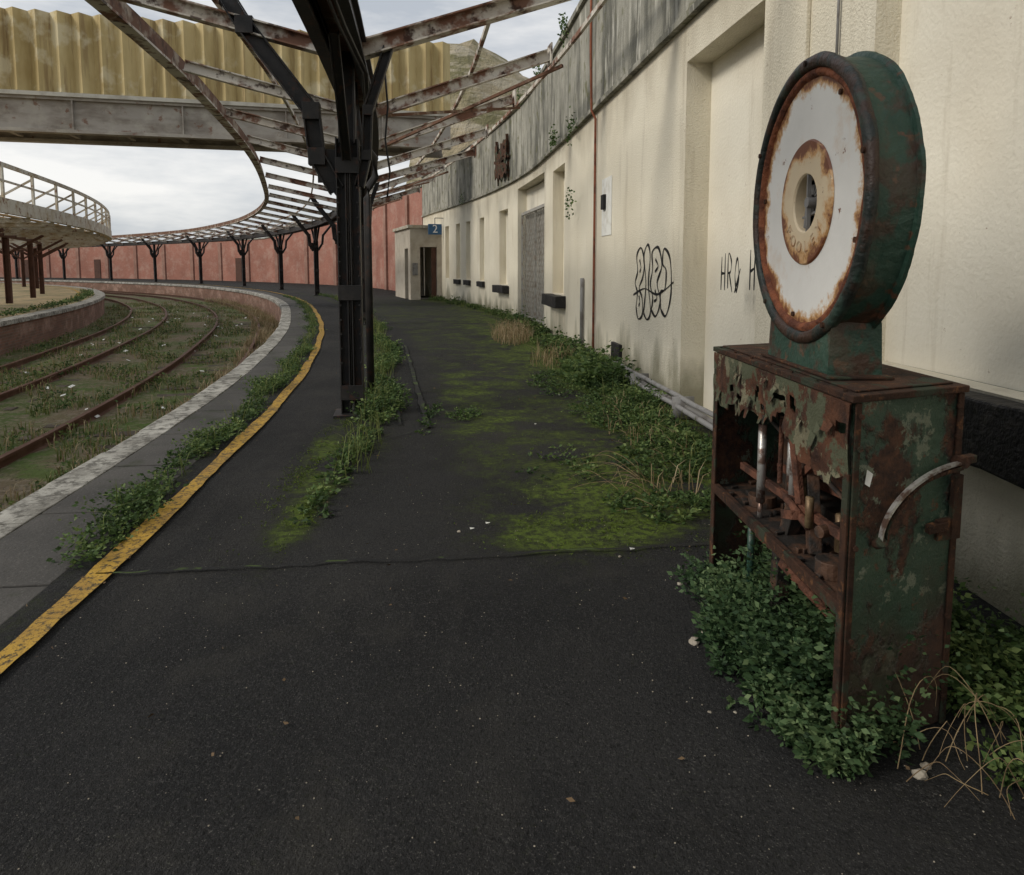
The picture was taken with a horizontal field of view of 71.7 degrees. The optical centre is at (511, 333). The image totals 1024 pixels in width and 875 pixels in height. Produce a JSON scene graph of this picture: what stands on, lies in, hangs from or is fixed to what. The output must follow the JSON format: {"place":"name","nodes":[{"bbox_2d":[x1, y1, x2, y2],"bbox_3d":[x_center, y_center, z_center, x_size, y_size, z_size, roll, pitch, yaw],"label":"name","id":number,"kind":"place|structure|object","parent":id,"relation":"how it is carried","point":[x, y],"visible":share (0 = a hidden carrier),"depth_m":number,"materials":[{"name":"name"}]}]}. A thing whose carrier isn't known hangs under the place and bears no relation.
{"place":"outdoors","nodes":[
{"label":"outdoors","id":0,"kind":"place"},
{"bbox_2d":[0,293,276,510],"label":"overgrown trackbed","id":1,"kind":"structure","parent":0,"point":[26,470],"depth_m":13.29,"materials":[{"name":"green plant"}]},
{"bbox_2d":[0,295,177,410],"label":"railway track","id":2,"kind":"structure","parent":1,"relation":"on","point":[18,364],"depth_m":16.98,"materials":[{"name":"brown metal"}]},
{"bbox_2d":[0,290,260,504],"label":"railway track","id":3,"kind":"structure","parent":1,"relation":"on","point":[38,443],"depth_m":11.76,"materials":[{"name":"brown metal"}]},
{"bbox_2d":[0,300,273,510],"bbox_3d":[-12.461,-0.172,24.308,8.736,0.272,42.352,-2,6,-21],"label":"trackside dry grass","id":4,"kind":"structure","parent":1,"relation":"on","point":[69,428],"depth_m":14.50,"materials":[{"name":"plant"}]},
{"bbox_2d":[0,300,274,511],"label":"trackside weeds","id":5,"kind":"object","parent":1,"relation":"on","point":[62,403],"visible":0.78,"depth_m":14.71,"materials":[{"name":"green plant"}]},
{"bbox_2d":[0,300,276,508],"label":"trackside grass","id":6,"kind":"structure","parent":1,"relation":"on","point":[82,403],"depth_m":14.85,"materials":[{"name":"green plant"}]},
{"bbox_2d":[1,297,278,509],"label":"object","id":7,"kind":"structure","parent":1,"relation":"on","point":[263,336],"depth_m":23.21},
{"bbox_2d":[25,317,634,549],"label":"litter","id":8,"kind":"object","parent":1,"relation":"on","point":[71,386],"visible":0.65,"depth_m":13.00,"materials":[{"name":"paper"}]},
{"bbox_2d":[0,0,579,242],"label":"sky","id":9,"kind":"structure","parent":0,"point":[143,189],"materials":[{"name":"white"}]},
{"bbox_2d":[405,39,534,190],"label":"hill","id":10,"kind":"structure","parent":0,"point":[462,55],"depth_m":226.57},
{"bbox_2d":[221,286,1022,391],"bbox_3d":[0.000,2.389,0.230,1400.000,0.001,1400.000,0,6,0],"label":"ground","id":11,"kind":"structure","parent":0,"point":[942,373],"depth_m":14.79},
{"bbox_2d":[0,282,104,354],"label":"railway platform","id":12,"kind":"structure","parent":11,"relation":"on","point":[21,330],"depth_m":23.43,"materials":[{"name":"concrete"}]},
{"bbox_2d":[0,288,94,316],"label":"platform edge weeds","id":13,"kind":"object","parent":12,"relation":"on","point":[85,293],"visible":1,"depth_m":24.02,"materials":[{"name":"green plant"}]},
{"bbox_2d":[0,161,111,302],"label":"platform canopy","id":14,"kind":"object","parent":12,"relation":"on","point":[32,239],"visible":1,"depth_m":25.94,"materials":[{"name":"grey metal"}]},
{"bbox_2d":[0,6,450,157],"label":"covered footbridge","id":15,"kind":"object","parent":11,"relation":"on","point":[77,78],"visible":0.59,"depth_m":21.40,"materials":[{"name":"paint"}]},
{"bbox_2d":[0,277,1023,874],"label":"railway platform","id":16,"kind":"structure","parent":11,"relation":"on","point":[580,653],"depth_m":2.45,"materials":[{"name":"asphalt"}]},
{"bbox_2d":[46,294,326,567],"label":"platform edge weeds","id":17,"kind":"object","parent":16,"relation":"on","point":[142,491],"visible":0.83,"depth_m":4.44,"materials":[{"name":"green plant"}]},
{"bbox_2d":[0,187,422,290],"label":"brickwork","id":18,"kind":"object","parent":16,"relation":"on","point":[262,262],"visible":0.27,"depth_m":60.92,"materials":[{"name":"red brick"}]},
{"bbox_2d":[24,258,241,280],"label":"dark doors","id":19,"kind":"structure","parent":18,"relation":"in","point":[97,266],"depth_m":77.33,"materials":[{"name":"brown paint"}]},
{"bbox_2d":[232,185,421,240],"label":"wall coping","id":20,"kind":"object","parent":18,"relation":"on","point":[285,234],"depth_m":59.05,"materials":[{"name":"concrete"}]},
{"bbox_2d":[16,195,409,289],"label":"brick piers","id":21,"kind":"structure","parent":16,"relation":"on","point":[335,258],"depth_m":61.20,"materials":[{"name":"red brick"}]},
{"bbox_2d":[12,0,606,417],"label":"platform canopy","id":22,"kind":"object","parent":16,"relation":"on","point":[339,43],"visible":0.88,"depth_m":6.99,"materials":[{"name":"black metal"}]},
{"bbox_2d":[288,293,412,524],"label":"weeds","id":23,"kind":"object","parent":16,"relation":"on","point":[392,389],"depth_m":6.48,"materials":[{"name":"green plant"}]},
{"bbox_2d":[80,294,710,539],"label":"grass","id":24,"kind":"structure","parent":16,"relation":"on","point":[379,329],"depth_m":6.24,"materials":[{"name":"green plant"}]},
{"bbox_2d":[392,225,441,299],"bbox_3d":[-4.101,-3.073,30.711,1.500,3.030,3.860,-2,6,-19],"label":"platform shelter","id":25,"kind":"object","parent":16,"relation":"on","point":[412,242],"visible":0.84,"depth_m":29.14,"materials":[{"name":"white paint"}]},
{"bbox_2d":[431,248,436,296],"bbox_3d":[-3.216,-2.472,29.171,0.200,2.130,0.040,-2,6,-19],"label":"open door","id":26,"kind":"structure","parent":25,"relation":"in","point":[433,250],"depth_m":29.14,"materials":[{"name":"brown paint"}]},
{"bbox_2d":[4,342,909,819],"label":"dead leaves","id":27,"kind":"object","parent":16,"relation":"on","point":[390,604],"visible":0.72,"depth_m":2.92,"materials":[{"name":"beige plant"}]},
{"bbox_2d":[209,374,709,563],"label":"moss tufts","id":28,"kind":"object","parent":16,"relation":"on","point":[311,515],"visible":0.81,"depth_m":4.19,"materials":[{"name":"green plant"}]},
{"bbox_2d":[18,463,985,874],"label":"loose stones","id":29,"kind":"object","parent":16,"relation":"on","point":[920,775],"visible":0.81,"depth_m":2.03,"materials":[{"name":"grey stone"}]},
{"bbox_2d":[429,294,640,385],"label":"wall foot weeds","id":30,"kind":"object","parent":16,"relation":"on","point":[580,358],"depth_m":9.60,"materials":[{"name":"green plant"}]},
{"bbox_2d":[414,364,710,524],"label":"creeping weeds","id":31,"kind":"object","parent":16,"relation":"on","point":[696,498],"visible":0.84,"depth_m":5.18,"materials":[{"name":"green plant"}]},
{"bbox_2d":[488,316,709,496],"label":"dry grass","id":32,"kind":"structure","parent":16,"relation":"on","point":[514,330],"depth_m":10.22,"materials":[{"name":"brown plant"}]},
{"bbox_2d":[590,362,712,472],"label":"wall foot weeds","id":33,"kind":"object","parent":16,"relation":"on","point":[704,444],"depth_m":6.17,"materials":[{"name":"green plant"}]},
{"bbox_2d":[423,0,1023,625],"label":"rendered wall","id":34,"kind":"structure","parent":16,"relation":"on","point":[653,136],"depth_m":7.45,"materials":[{"name":"beige paint"}]},
{"bbox_2d":[428,218,442,234],"bbox_3d":[-3.070,-4.337,28.580,0.625,0.675,0.069,-2,6,-19],"label":"platform number sign","id":35,"kind":"object","parent":34,"relation":"attached to","point":[434,229],"visible":1,"depth_m":28.56,"materials":[{"name":"blue metal"}]},
{"bbox_2d":[521,181,544,324],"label":"lattice gate","id":36,"kind":"structure","parent":34,"relation":"attached to","point":[534,266],"depth_m":17.40,"materials":[{"name":"grey metal"}]},
{"bbox_2d":[421,0,711,216],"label":"string course and coping","id":37,"kind":"object","parent":34,"relation":"on","point":[688,15],"visible":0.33,"depth_m":9.43,"materials":[{"name":"concrete"}]},
{"bbox_2d":[459,12,577,218],"bbox_3d":[-0.077,-4.312,17.563,0.683,3.730,16.511,-1,6,-11],"label":"wall ivy","id":38,"kind":"object","parent":37,"relation":"attached to","point":[553,141],"depth_m":12.09,"materials":[{"name":"green plant"}]},
{"bbox_2d":[422,0,757,214],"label":"concrete parapet","id":39,"kind":"structure","parent":37,"relation":"on","point":[626,34],"depth_m":12.37,"materials":[{"name":"grey concrete"}]},
{"bbox_2d":[494,134,509,185],"bbox_3d":[-0.304,-4.864,19.999,0.168,1.253,1.900,-1,6,-13],"label":"rusted bracket panel","id":40,"kind":"object","parent":39,"relation":"attached to","point":[501,167],"visible":1,"depth_m":19.74,"materials":[{"name":"brown metal"}]},
{"bbox_2d":[590,0,596,347],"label":"rusty conduit","id":41,"kind":"object","parent":34,"relation":"attached to","point":[594,192],"visible":0.85,"depth_m":10.28,"materials":[{"name":"brown metal"}]},
{"bbox_2d":[601,194,605,209],"bbox_3d":[1.260,-1.816,9.780,0.040,0.200,0.160,-1,6,-6],"label":"switch box","id":42,"kind":"object","parent":34,"relation":"attached to","point":[603,201],"visible":1,"depth_m":9.71,"materials":[{"name":"black paint"}]},
{"bbox_2d":[601,175,611,235],"bbox_3d":[1.294,-1.737,9.690,0.008,0.780,0.550,-1,6,-6],"label":"wall notice","id":43,"kind":"object","parent":34,"relation":"attached to","point":[607,211],"depth_m":9.62,"materials":[{"name":"paper"}]},
{"bbox_2d":[611,341,621,364],"bbox_3d":[1.353,0.301,9.185,0.050,0.360,0.420,-1,6,-6],"label":"dark vent hatch","id":44,"kind":"object","parent":34,"relation":"attached to","point":[615,346],"visible":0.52,"depth_m":9.12,"materials":[{"name":"black metal"}]},
{"bbox_2d":[633,243,754,319],"bbox_3d":[1.629,-0.444,6.605,0.003,0.871,3.641,-1,6,-6],"label":"graffiti","id":45,"kind":"object","parent":34,"relation":"attached to","point":[662,291],"visible":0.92,"depth_m":7.38,"materials":[{"name":"black paint"}]},
{"bbox_2d":[580,0,839,430],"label":"grey pipes","id":46,"kind":"object","parent":34,"relation":"attached to","point":[679,403],"visible":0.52,"depth_m":6.45,"materials":[{"name":"grey metal"}]},
{"bbox_2d":[453,279,1023,488],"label":"dark window sills","id":47,"kind":"structure","parent":34,"relation":"attached to","point":[993,436],"depth_m":2.75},
{"bbox_2d":[506,0,1023,410],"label":"blocked openings","id":48,"kind":"structure","parent":34,"relation":"attached to","point":[957,309],"depth_m":3.38,"materials":[{"name":"beige paint"}]},
{"bbox_2d":[756,0,810,343],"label":"pilaster","id":49,"kind":"object","parent":34,"relation":"attached to","point":[787,44],"depth_m":4.73,"materials":[{"name":"beige paint"}]},
{"bbox_2d":[571,451,1023,818],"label":"dry stems","id":50,"kind":"object","parent":16,"relation":"on","point":[1000,731],"visible":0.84,"depth_m":2.00,"materials":[{"name":"beige plant"}]},
{"bbox_2d":[667,519,1011,781],"bbox_3d":[1.024,0.956,2.552,0.960,0.456,1.448,0,6,0],"label":"weed bush","id":51,"kind":"object","parent":16,"relation":"on","point":[786,658],"visible":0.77,"depth_m":2.23,"materials":[{"name":"green plant"}]},
{"bbox_2d":[709,51,976,744],"bbox_3d":[1.098,0.116,2.579,0.476,2.079,1.333,0,6,-3],"label":"platform weighing machine","id":52,"kind":"object","parent":16,"relation":"on","point":[840,462],"visible":0.98,"depth_m":2.11,"materials":[{"name":"green paint"}]},
{"bbox_2d":[946,577,1023,800],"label":"weed bush","id":53,"kind":"object","parent":16,"relation":"on","point":[1003,659],"visible":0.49,"depth_m":2.27,"materials":[{"name":"green plant"}]}
]}

